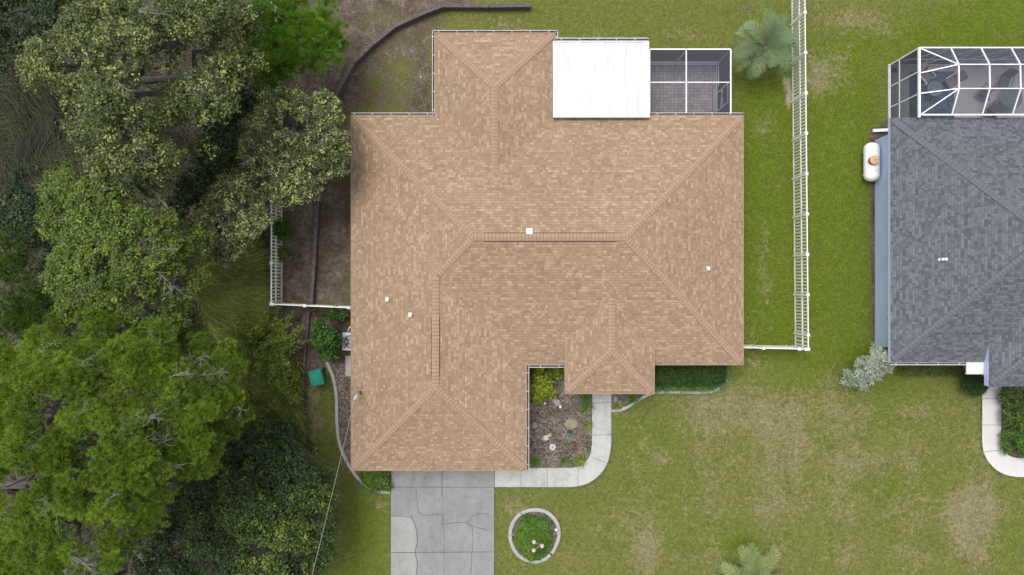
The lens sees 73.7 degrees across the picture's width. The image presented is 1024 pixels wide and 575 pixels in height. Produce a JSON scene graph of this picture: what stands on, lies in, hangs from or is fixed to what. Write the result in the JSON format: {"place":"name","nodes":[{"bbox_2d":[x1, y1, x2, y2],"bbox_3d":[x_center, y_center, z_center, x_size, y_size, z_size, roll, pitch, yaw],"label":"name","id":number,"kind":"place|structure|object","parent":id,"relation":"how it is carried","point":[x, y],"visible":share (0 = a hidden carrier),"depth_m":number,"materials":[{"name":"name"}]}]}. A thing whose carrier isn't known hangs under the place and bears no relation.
{"place":"outdoors","nodes":[
{"label":"outdoors","id":0,"kind":"place"},
{"bbox_2d":[0,55,106,235],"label":"tall grass","id":1,"kind":"structure","parent":0,"point":[43,126],"depth_m":37.43,"materials":[{"name":"green plant"}]},
{"bbox_2d":[191,237,281,378],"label":"tall grass","id":2,"kind":"structure","parent":0,"point":[237,286],"depth_m":37.53,"materials":[{"name":"green plant"}]},
{"bbox_2d":[391,471,493,574],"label":"driveway","id":3,"kind":"structure","parent":0,"point":[442,522],"depth_m":37.95,"materials":[{"name":"concrete"}]},
{"bbox_2d":[0,0,1023,574],"bbox_3d":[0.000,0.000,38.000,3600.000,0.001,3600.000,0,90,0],"label":"ground","id":4,"kind":"structure","parent":0,"point":[386,74],"depth_m":38.00,"materials":[{"name":"green plant"}]},
{"bbox_2d":[0,223,57,350],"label":"pine tree","id":5,"kind":"object","parent":4,"relation":"on","point":[18,312],"visible":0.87,"depth_m":31.87,"materials":[{"name":"green plant"}]},
{"bbox_2d":[0,160,65,275],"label":"understory tree","id":6,"kind":"object","parent":4,"relation":"on","point":[21,214],"visible":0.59,"depth_m":34.06,"materials":[{"name":"green plant"}]},
{"bbox_2d":[0,0,84,78],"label":"understory tree","id":7,"kind":"object","parent":4,"relation":"on","point":[46,8],"visible":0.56,"depth_m":32.85,"materials":[{"name":"green plant"}]},
{"bbox_2d":[32,156,78,206],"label":"understory tree","id":8,"kind":"object","parent":4,"relation":"on","point":[45,174],"visible":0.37,"depth_m":32.62,"materials":[{"name":"green plant"}]},
{"bbox_2d":[32,163,215,342],"bbox_3d":[-17.504,-1.148,32.681,8.836,10.662,7.394,31,90,0],"label":"oak tree","id":9,"kind":"object","parent":4,"relation":"on","point":[108,236],"visible":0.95,"depth_m":28.89,"materials":[{"name":"green plant"}]},
{"bbox_2d":[0,305,256,574],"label":"oak tree","id":10,"kind":"object","parent":4,"relation":"on","point":[48,488],"visible":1,"depth_m":25.91,"materials":[{"name":"green plant"}]},
{"bbox_2d":[19,307,239,373],"bbox_3d":[-17.740,2.429,33.923,10.235,8.180,3.458,0,90,0],"label":"pine tree","id":11,"kind":"object","parent":4,"relation":"on","point":[53,322],"visible":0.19,"depth_m":30.95,"materials":[{"name":"green plant"}]},
{"bbox_2d":[9,0,271,214],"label":"oak tree","id":12,"kind":"object","parent":4,"relation":"on","point":[114,112],"visible":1,"depth_m":27.19,"materials":[{"name":"green plant"}]},
{"bbox_2d":[85,522,197,574],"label":"understory tree","id":13,"kind":"object","parent":4,"relation":"on","point":[141,566],"visible":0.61,"depth_m":33.35,"materials":[{"name":"green plant"}]},
{"bbox_2d":[0,0,319,574],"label":"undergrowth","id":14,"kind":"object","parent":4,"relation":"on","point":[72,329],"visible":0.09,"depth_m":37.62,"materials":[{"name":"green plant"}]},
{"bbox_2d":[159,88,250,226],"bbox_3d":[-14.974,-6.254,35.447,3.807,5.119,7.138,22,90,0],"label":"understory tree","id":15,"kind":"object","parent":4,"relation":"on","point":[205,174],"visible":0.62,"depth_m":33.47,"materials":[{"name":"green plant"}]},
{"bbox_2d":[157,426,257,538],"bbox_3d":[-15.359,9.867,35.846,3.092,4.313,6.695,40,90,0],"label":"understory tree","id":16,"kind":"object","parent":4,"relation":"on","point":[184,503],"visible":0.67,"depth_m":34.33,"materials":[{"name":"green plant"}]},
{"bbox_2d":[174,501,255,574],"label":"understory tree","id":17,"kind":"object","parent":4,"relation":"on","point":[209,548],"visible":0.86,"depth_m":33.20,"materials":[{"name":"green plant"}]},
{"bbox_2d":[191,168,277,269],"bbox_3d":[-13.472,-3.306,34.598,3.705,6.830,5.008,33,90,0],"label":"oak tree","id":18,"kind":"object","parent":4,"relation":"on","point":[231,229],"visible":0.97,"depth_m":32.07,"materials":[{"name":"green plant"}]},
{"bbox_2d":[208,456,285,550],"bbox_3d":[-12.922,10.551,35.155,3.994,5.706,4.434,0,90,0],"label":"understory tree","id":19,"kind":"object","parent":4,"relation":"on","point":[240,514],"visible":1,"depth_m":32.96,"materials":[{"name":"green plant"}]},
{"bbox_2d":[223,55,280,126],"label":"understory tree","id":20,"kind":"object","parent":4,"relation":"on","point":[245,103],"visible":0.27,"depth_m":34.23,"materials":[{"name":"green plant"}]},
{"bbox_2d":[214,390,293,432],"bbox_3d":[-14.104,6.801,36.795,4.504,2.437,2.617,23,90,0],"label":"arching shrub","id":21,"kind":"object","parent":4,"relation":"on","point":[258,420],"visible":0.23,"depth_m":36.41,"materials":[{"name":"green plant"}]},
{"bbox_2d":[216,354,314,459],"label":"tall grass","id":22,"kind":"structure","parent":4,"relation":"on","point":[289,410],"depth_m":37.69,"materials":[{"name":"green plant"}]},
{"bbox_2d":[231,302,308,414],"bbox_3d":[-12.979,3.846,36.735,4.314,2.565,6.278,0,90,0],"label":"arching shrub","id":23,"kind":"object","parent":4,"relation":"on","point":[272,360],"visible":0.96,"depth_m":36.32,"materials":[{"name":"green plant"}]},
{"bbox_2d":[239,414,306,458],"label":"understory tree","id":24,"kind":"object","parent":4,"relation":"on","point":[275,422],"visible":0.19,"depth_m":35.03,"materials":[{"name":"green plant"}]},
{"bbox_2d":[233,511,313,574],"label":"understory tree","id":25,"kind":"object","parent":4,"relation":"on","point":[282,538],"visible":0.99,"depth_m":32.72,"materials":[{"name":"green plant"}]},
{"bbox_2d":[269,3,283,304],"bbox_3d":[-12.770,-7.710,37.060,0.160,1.880,17.320,0,90,0],"label":"picket fence","id":26,"kind":"object","parent":4,"relation":"on","point":[277,263],"visible":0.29,"depth_m":36.96,"materials":[{"name":"white plastic"}]},
{"bbox_2d":[268,217,293,243],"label":"shrub","id":27,"kind":"object","parent":4,"relation":"on","point":[282,229],"visible":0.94,"depth_m":36.60,"materials":[{"name":"green plant"}]},
{"bbox_2d":[272,242,291,263],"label":"shrub","id":28,"kind":"object","parent":4,"relation":"on","point":[282,251],"visible":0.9,"depth_m":37.38,"materials":[{"name":"green plant"}]},
{"bbox_2d":[243,417,320,494],"bbox_3d":[-11.594,8.518,35.555,3.776,4.899,3.931,0,90,0],"label":"understory tree","id":29,"kind":"object","parent":4,"relation":"on","point":[265,456],"visible":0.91,"depth_m":33.68,"materials":[{"name":"green plant"}]},
{"bbox_2d":[236,82,350,211],"bbox_3d":[-10.385,-6.739,34.543,5.510,6.975,6.212,0,90,0],"label":"oak tree","id":30,"kind":"object","parent":4,"relation":"on","point":[321,153],"visible":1,"depth_m":31.98,"materials":[{"name":"green plant"}]},
{"bbox_2d":[240,0,351,96],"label":"pine tree","id":31,"kind":"object","parent":4,"relation":"on","point":[289,52],"visible":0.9,"depth_m":32.59,"materials":[{"name":"green plant"}]},
{"bbox_2d":[288,385,313,451],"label":"tall grass","id":32,"kind":"structure","parent":4,"relation":"on","point":[306,428],"depth_m":37.86,"materials":[{"name":"green plant"}]},
{"bbox_2d":[269,461,341,527],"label":"understory tree","id":33,"kind":"object","parent":4,"relation":"on","point":[304,502],"visible":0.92,"depth_m":33.50,"materials":[{"name":"green plant"}]},
{"bbox_2d":[300,311,310,409],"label":"retaining wall","id":34,"kind":"structure","parent":4,"relation":"on","point":[306,338],"depth_m":37.82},
{"bbox_2d":[271,302,350,308],"bbox_3d":[-10.352,0.995,37.060,4.867,1.880,0.167,3,90,0],"label":"picket fence","id":35,"kind":"object","parent":4,"relation":"on","point":[307,305],"visible":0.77,"depth_m":36.20,"materials":[{"name":"white plastic"}]},
{"bbox_2d":[284,509,341,574],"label":"understory tree","id":36,"kind":"object","parent":4,"relation":"on","point":[316,526],"visible":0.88,"depth_m":33.80,"materials":[{"name":"green plant"}]},
{"bbox_2d":[309,203,320,302],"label":"retaining wall","id":37,"kind":"structure","parent":4,"relation":"on","point":[315,251],"depth_m":37.62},
{"bbox_2d":[308,367,325,386],"bbox_3d":[-10.626,4.866,37.468,0.720,1.057,0.908,-14,90,0],"label":"wheelie bin","id":38,"kind":"object","parent":4,"relation":"on","point":[317,376],"visible":1,"depth_m":36.97,"materials":[{"name":"green plastic"}]},
{"bbox_2d":[310,304,347,361],"bbox_3d":[-9.842,2.454,36.893,2.091,2.218,3.110,0,90,0],"label":"citrus bush","id":39,"kind":"object","parent":4,"relation":"on","point":[324,342],"visible":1,"depth_m":36.34,"materials":[{"name":"green plant"}]},
{"bbox_2d":[342,326,350,349],"bbox_3d":[-8.639,2.625,37.513,1.236,0.815,1.602,0,90,0],"label":"air conditioner","id":40,"kind":"object","parent":4,"relation":"on","point":[347,340],"visible":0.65,"depth_m":37.16,"materials":[{"name":"paint"}]},
{"bbox_2d":[325,362,390,493],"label":"garden curb","id":41,"kind":"structure","parent":4,"relation":"on","point":[354,473],"depth_m":37.89,"materials":[{"name":"concrete"}]},
{"bbox_2d":[328,360,390,489],"bbox_3d":[-8.628,7.733,38.005,2.337,0.050,7.870,-17,90,0],"label":"mulch bed","id":42,"kind":"object","parent":4,"relation":"on","point":[344,405],"visible":0.51,"depth_m":37.98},
{"bbox_2d":[345,356,350,375],"bbox_3d":[-8.868,4.363,37.965,0.784,0.050,1.140,0,90,0],"label":"concrete pad","id":43,"kind":"object","parent":42,"relation":"on","point":[347,365],"visible":0.44,"depth_m":37.94,"materials":[{"name":"beige concrete"}]},
{"bbox_2d":[359,471,393,492],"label":"shrub","id":44,"kind":"object","parent":42,"relation":"on","point":[376,481],"visible":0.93,"depth_m":37.33,"materials":[{"name":"green plant"}]},
{"bbox_2d":[323,3,529,137],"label":"retaining wall","id":45,"kind":"structure","parent":4,"relation":"on","point":[370,47],"depth_m":37.60,"materials":[{"name":"grey concrete"}]},
{"bbox_2d":[508,508,560,562],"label":"garden curb","id":46,"kind":"structure","parent":4,"relation":"on","point":[517,516],"depth_m":37.89,"materials":[{"name":"concrete"}]},
{"bbox_2d":[512,512,556,556],"bbox_3d":[1.282,13.764,38.005,2.635,0.050,2.599,0,90,0],"label":"mulch bed","id":47,"kind":"object","parent":4,"relation":"on","point":[552,529],"visible":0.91,"depth_m":37.98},
{"bbox_2d":[512,514,554,562],"bbox_3d":[1.173,13.848,37.661,2.435,0.707,2.756,0,90,0],"label":"flower bed shrub","id":48,"kind":"object","parent":47,"relation":"on","point":[528,532],"visible":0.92,"depth_m":37.54,"materials":[{"name":"green plant"}]},
{"bbox_2d":[532,540,543,552],"bbox_3d":[1.402,14.009,37.383,0.696,1.235,0.697,0,90,0],"label":"garden lamp","id":49,"kind":"object","parent":47,"relation":"on","point":[540,545],"visible":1,"depth_m":36.91,"materials":[{"name":"white metal"}]},
{"bbox_2d":[351,30,743,470],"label":"house","id":50,"kind":"structure","parent":4,"relation":"on","point":[523,202],"depth_m":34.68,"materials":[{"name":"beige"}]},
{"bbox_2d":[312,403,353,574],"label":"power cable","id":51,"kind":"object","parent":50,"relation":"on","point":[333,488],"visible":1,"depth_m":33.73,"materials":[{"name":"grey aluminium"},{"name":"black rubber"}]},
{"bbox_2d":[495,394,610,486],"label":"walkway","id":52,"kind":"structure","parent":4,"relation":"on","point":[597,459],"depth_m":37.95,"materials":[{"name":"concrete"}]},
{"bbox_2d":[529,365,591,467],"bbox_3d":[2.493,6.980,37.995,3.918,0.050,6.090,0,90,0],"label":"mulch bed","id":53,"kind":"object","parent":4,"relation":"on","point":[549,416],"visible":0.54,"depth_m":37.97,"materials":[{"name":"brown wood"}]},
{"bbox_2d":[531,422,537,428],"bbox_3d":[1.243,7.655,37.880,0.367,0.180,0.362,0,90,0],"label":"stepping stone","id":54,"kind":"object","parent":53,"relation":"on","point":[534,425],"visible":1,"depth_m":37.87,"materials":[{"name":"grey stone"}]},
{"bbox_2d":[529,455,542,469],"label":"grass clump","id":55,"kind":"object","parent":53,"relation":"on","point":[535,461],"visible":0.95,"depth_m":37.84,"materials":[{"name":"green plant"}]},
{"bbox_2d":[543,435,548,440],"bbox_3d":[1.881,8.348,37.871,0.401,0.213,0.328,-7,90,0],"label":"garden rock","id":56,"kind":"object","parent":53,"relation":"on","point":[545,437],"visible":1,"depth_m":37.81,"materials":[{"name":"stone"}]},
{"bbox_2d":[529,368,564,404],"bbox_3d":[1.729,5.223,37.398,2.030,1.346,2.642,34,90,0],"label":"shrub","id":57,"kind":"object","parent":53,"relation":"on","point":[541,386],"visible":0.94,"depth_m":37.16,"materials":[{"name":"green plant"}]},
{"bbox_2d":[549,444,555,449],"bbox_3d":[2.256,8.862,37.880,0.367,0.180,0.362,0,90,0],"label":"stepping stone","id":58,"kind":"object","parent":53,"relation":"on","point":[552,446],"visible":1,"depth_m":37.88,"materials":[{"name":"white stone"}]},
{"bbox_2d":[552,398,561,405],"bbox_3d":[2.492,6.382,37.857,0.682,0.247,0.341,35,90,0],"label":"garden rock","id":59,"kind":"object","parent":53,"relation":"on","point":[556,402],"visible":1,"depth_m":37.79,"materials":[{"name":"stone"}]},
{"bbox_2d":[560,454,570,467],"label":"grass clump","id":60,"kind":"object","parent":53,"relation":"on","point":[564,462],"visible":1,"depth_m":37.84,"materials":[{"name":"green plant"}]},
{"bbox_2d":[564,418,576,429],"bbox_3d":[3.261,7.588,37.940,0.716,0.065,0.624,0,90,0],"label":"stepping stone","id":61,"kind":"object","parent":53,"relation":"on","point":[570,423],"visible":1,"depth_m":37.92,"materials":[{"name":"beige stone"}]},
{"bbox_2d":[570,453,587,468],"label":"grass clump","id":62,"kind":"object","parent":53,"relation":"on","point":[578,460],"visible":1,"depth_m":37.82,"materials":[{"name":"green plant"}]},
{"bbox_2d":[580,394,592,404],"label":"grass clump","id":63,"kind":"object","parent":53,"relation":"on","point":[587,398],"visible":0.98,"depth_m":37.84,"materials":[{"name":"green plant"}]},
{"bbox_2d":[581,418,592,431],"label":"grass clump","id":64,"kind":"object","parent":53,"relation":"on","point":[587,425],"visible":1,"depth_m":37.86,"materials":[{"name":"green plant"}]},
{"bbox_2d":[579,400,596,415],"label":"grass clump","id":65,"kind":"object","parent":53,"relation":"on","point":[585,407],"visible":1,"depth_m":37.81,"materials":[{"name":"green plant"}]},
{"bbox_2d":[611,365,714,408],"bbox_3d":[8.708,5.360,38.005,6.375,0.050,2.849,0,90,0],"label":"mulch bed","id":66,"kind":"object","parent":4,"relation":"on","point":[622,396],"visible":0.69,"depth_m":37.98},
{"bbox_2d":[614,399,624,409],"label":"grass clump","id":67,"kind":"object","parent":66,"relation":"on","point":[619,406],"visible":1,"depth_m":37.87,"materials":[{"name":"green plant"}]},
{"bbox_2d":[627,394,640,404],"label":"grass clump","id":68,"kind":"object","parent":66,"relation":"on","point":[633,397],"visible":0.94,"depth_m":37.84,"materials":[{"name":"green plant"}]},
{"bbox_2d":[656,386,670,396],"bbox_3d":[8.428,5.504,37.811,1.047,0.319,1.145,0,90,0],"label":"liriope","id":69,"kind":"object","parent":66,"relation":"on","point":[663,387],"visible":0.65,"depth_m":37.81,"materials":[{"name":"green plant"}]},
{"bbox_2d":[664,383,678,395],"bbox_3d":[8.772,5.489,37.809,1.046,0.322,1.065,0,90,0],"label":"liriope","id":70,"kind":"object","parent":66,"relation":"on","point":[670,386],"visible":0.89,"depth_m":37.83,"materials":[{"name":"green plant"}]},
{"bbox_2d":[673,386,689,394],"bbox_3d":[9.360,5.541,37.816,1.052,0.309,1.019,0,90,0],"label":"liriope","id":71,"kind":"object","parent":66,"relation":"on","point":[680,388],"visible":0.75,"depth_m":37.81,"materials":[{"name":"green plant"}]},
{"bbox_2d":[681,385,697,394],"bbox_3d":[9.705,5.513,37.808,0.976,0.324,1.089,43,90,0],"label":"liriope","id":72,"kind":"object","parent":66,"relation":"on","point":[687,387],"visible":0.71,"depth_m":37.80,"materials":[{"name":"green plant"}]},
{"bbox_2d":[655,365,727,387],"bbox_3d":[9.676,4.630,37.486,4.384,1.036,1.817,0,90,0],"label":"hedge","id":73,"kind":"object","parent":66,"relation":"on","point":[694,375],"visible":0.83,"depth_m":37.20,"materials":[{"name":"green plant"}]},
{"bbox_2d":[688,385,702,395],"bbox_3d":[10.174,5.541,37.806,1.050,0.328,1.144,0,90,0],"label":"liriope","id":74,"kind":"object","parent":66,"relation":"on","point":[696,388],"visible":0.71,"depth_m":37.81,"materials":[{"name":"green plant"}]},
{"bbox_2d":[695,384,711,396],"bbox_3d":[10.574,5.481,37.809,0.999,0.321,1.053,-28,90,0],"label":"liriope","id":75,"kind":"object","parent":66,"relation":"on","point":[703,387],"visible":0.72,"depth_m":37.84,"materials":[{"name":"green plant"}]},
{"bbox_2d":[704,385,715,395],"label":"liriope","id":76,"kind":"object","parent":66,"relation":"on","point":[709,389],"visible":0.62,"depth_m":37.82,"materials":[{"name":"green plant"}]},
{"bbox_2d":[709,380,722,392],"bbox_3d":[11.295,5.322,37.804,1.069,0.332,1.069,0,90,0],"label":"liriope","id":77,"kind":"object","parent":66,"relation":"on","point":[715,387],"visible":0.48,"depth_m":37.80,"materials":[{"name":"green plant"}]},
{"bbox_2d":[715,379,728,394],"bbox_3d":[11.598,5.314,37.803,1.042,0.333,0.982,44,90,0],"label":"liriope","id":78,"kind":"object","parent":66,"relation":"on","point":[722,386],"visible":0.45,"depth_m":37.80,"materials":[{"name":"green plant"}]},
{"bbox_2d":[611,371,728,411],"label":"garden curb","id":79,"kind":"structure","parent":4,"relation":"on","point":[639,399],"depth_m":37.91,"materials":[{"name":"concrete"}]},
{"bbox_2d":[650,65,715,112],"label":"patio slab","id":80,"kind":"structure","parent":4,"relation":"on","point":[667,97],"depth_m":37.92,"materials":[{"name":"tile"}]},
{"bbox_2d":[649,49,730,112],"bbox_3d":[9.336,-10.656,36.710,4.405,2.420,3.536,0,90,0],"label":"screen enclosure","id":81,"kind":"object","parent":80,"relation":"on","point":[720,59],"visible":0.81,"depth_m":36.48,"materials":[{"name":"white metal"}]},
{"bbox_2d":[717,83,727,111],"bbox_3d":[11.398,-10.264,36.940,0.060,1.940,1.066,0,90,0],"label":"screen door","id":82,"kind":"structure","parent":81,"relation":"in","point":[721,90],"depth_m":36.89,"materials":[{"name":"white metal"}]},
{"bbox_2d":[713,89,717,111],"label":"step","id":83,"kind":"structure","parent":80,"relation":"on","point":[715,101],"depth_m":37.80,"materials":[{"name":"concrete"}]},
{"bbox_2d":[714,542,782,574],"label":"palm tree","id":84,"kind":"object","parent":4,"relation":"on","point":[748,571],"visible":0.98,"depth_m":36.65,"materials":[{"name":"green plant"}]},
{"bbox_2d":[731,9,798,79],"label":"palm tree","id":85,"kind":"object","parent":4,"relation":"on","point":[775,36],"visible":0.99,"depth_m":35.64,"materials":[{"name":"green plant"}]},
{"bbox_2d":[744,344,807,350],"bbox_3d":[13.549,3.219,37.060,4.264,1.880,0.164,1,90,0],"label":"picket fence","id":86,"kind":"object","parent":4,"relation":"on","point":[765,347],"visible":0.66,"depth_m":36.73,"materials":[{"name":"white plastic"}]},
{"bbox_2d":[790,0,809,350],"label":"picket fence","id":87,"kind":"object","parent":4,"relation":"on","point":[799,97],"visible":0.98,"depth_m":36.97,"materials":[{"name":"white plastic"}]},
{"bbox_2d":[840,340,896,391],"bbox_3d":[19.018,4.405,36.743,2.218,2.518,3.010,41,90,0],"label":"shrub","id":88,"kind":"object","parent":4,"relation":"on","point":[870,363],"visible":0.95,"depth_m":36.15,"materials":[{"name":"grey plant"}]},
{"bbox_2d":[862,142,879,181],"bbox_3d":[19.734,-6.889,37.400,0.820,1.200,2.140,0,90,0],"label":"propane tank","id":89,"kind":"object","parent":4,"relation":"on","point":[871,161],"visible":1,"depth_m":37.17,"materials":[{"name":"metal"}]},
{"bbox_2d":[893,365,966,379],"bbox_3d":[23.205,4.525,37.835,4.410,0.665,1.208,0,90,0],"label":"shrub","id":90,"kind":"object","parent":4,"relation":"on","point":[931,369],"visible":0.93,"depth_m":37.77,"materials":[{"name":"green plant"}]},
{"bbox_2d":[875,117,1023,386],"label":"house","id":91,"kind":"structure","parent":4,"relation":"on","point":[949,241],"depth_m":34.79,"materials":[{"name":"grey"}]},
{"bbox_2d":[872,128,887,131],"bbox_3d":[20.555,-8.725,37.880,1.066,0.120,0.160,-3,90,0],"label":"drain pipe","id":92,"kind":"object","parent":91,"relation":"attached to","point":[880,130],"visible":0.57,"depth_m":37.82,"materials":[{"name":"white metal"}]},
{"bbox_2d":[888,64,1023,117],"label":"pool deck","id":93,"kind":"structure","parent":4,"relation":"on","point":[967,102],"depth_m":37.94,"materials":[{"name":"concrete"}]},
{"bbox_2d":[915,71,953,117],"bbox_3d":[23.320,-10.411,37.930,2.488,0.016,3.173,0,90,0],"label":"outdoor rug","id":94,"kind":"object","parent":93,"relation":"on","point":[944,106],"visible":0.27,"depth_m":37.92,"materials":[{"name":"fabric"}]},
{"bbox_2d":[921,64,936,85],"bbox_3d":[22.673,-11.618,37.428,0.688,0.987,0.832,-42,90,0],"label":"patio chair","id":95,"kind":"object","parent":94,"relation":"on","point":[926,77],"visible":0.77,"depth_m":37.50,"materials":[{"name":"fabric"}]},
{"bbox_2d":[923,81,942,96],"bbox_3d":[23.107,-10.854,37.594,0.840,0.658,0.835,0,90,0],"label":"round table","id":96,"kind":"object","parent":94,"relation":"on","point":[934,86],"visible":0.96,"depth_m":37.27,"materials":[{"name":"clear glass"}]},
{"bbox_2d":[941,69,968,88],"bbox_3d":[24.228,-11.351,37.428,0.832,0.987,0.688,-32,90,0],"label":"patio chair","id":97,"kind":"object","parent":94,"relation":"on","point":[951,81],"visible":0.85,"depth_m":37.46,"materials":[{"name":"fabric"}]},
{"bbox_2d":[889,47,1023,117],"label":"pool cage","id":98,"kind":"object","parent":93,"relation":"on","point":[905,86],"visible":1,"depth_m":35.17,"materials":[{"name":"white metal"}]},
{"bbox_2d":[974,81,995,101],"bbox_3d":[25.923,-10.751,37.428,0.832,0.987,0.688,30,90,0],"label":"patio chair","id":99,"kind":"object","parent":93,"relation":"on","point":[983,93],"visible":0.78,"depth_m":37.50,"materials":[{"name":"grey metal"}]},
{"bbox_2d":[986,101,1003,117],"bbox_3d":[26.354,-9.690,37.428,0.832,0.987,0.688,-40,90,0],"label":"patio chair","id":100,"kind":"object","parent":93,"relation":"on","point":[993,108],"visible":0.91,"depth_m":37.50,"materials":[{"name":"grey metal"}]},
{"bbox_2d":[993,68,1018,89],"bbox_3d":[27.095,-11.427,37.428,0.688,0.987,0.832,20,90,0],"label":"patio chair","id":101,"kind":"object","parent":93,"relation":"on","point":[1007,76],"visible":0.94,"depth_m":37.44,"materials":[{"name":"grey metal"}]},
{"bbox_2d":[996,87,1022,108],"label":"round table","id":102,"kind":"object","parent":93,"relation":"on","point":[1008,97],"visible":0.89,"depth_m":37.27,"materials":[{"name":"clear glass"}]},
{"bbox_2d":[960,374,989,398],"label":"shrub","id":103,"kind":"object","parent":4,"relation":"on","point":[975,385],"visible":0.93,"depth_m":37.08,"materials":[{"name":"green plant"}]},
{"bbox_2d":[982,374,1023,476],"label":"walkway","id":104,"kind":"structure","parent":4,"relation":"on","point":[998,460],"depth_m":37.95,"materials":[{"name":"white concrete"}]},
{"bbox_2d":[1001,386,1023,457],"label":"mulch bed","id":105,"kind":"object","parent":4,"relation":"on","point":[1012,451],"visible":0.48,"depth_m":37.98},
{"bbox_2d":[996,386,1023,435],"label":"shrub","id":106,"kind":"object","parent":105,"relation":"on","point":[1014,414],"visible":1,"depth_m":37.07,"materials":[{"name":"green plant"}]},
{"bbox_2d":[998,427,1023,457],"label":"shrub","id":107,"kind":"object","parent":105,"relation":"on","point":[1018,440],"visible":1,"depth_m":37.35,"materials":[{"name":"green plant"}]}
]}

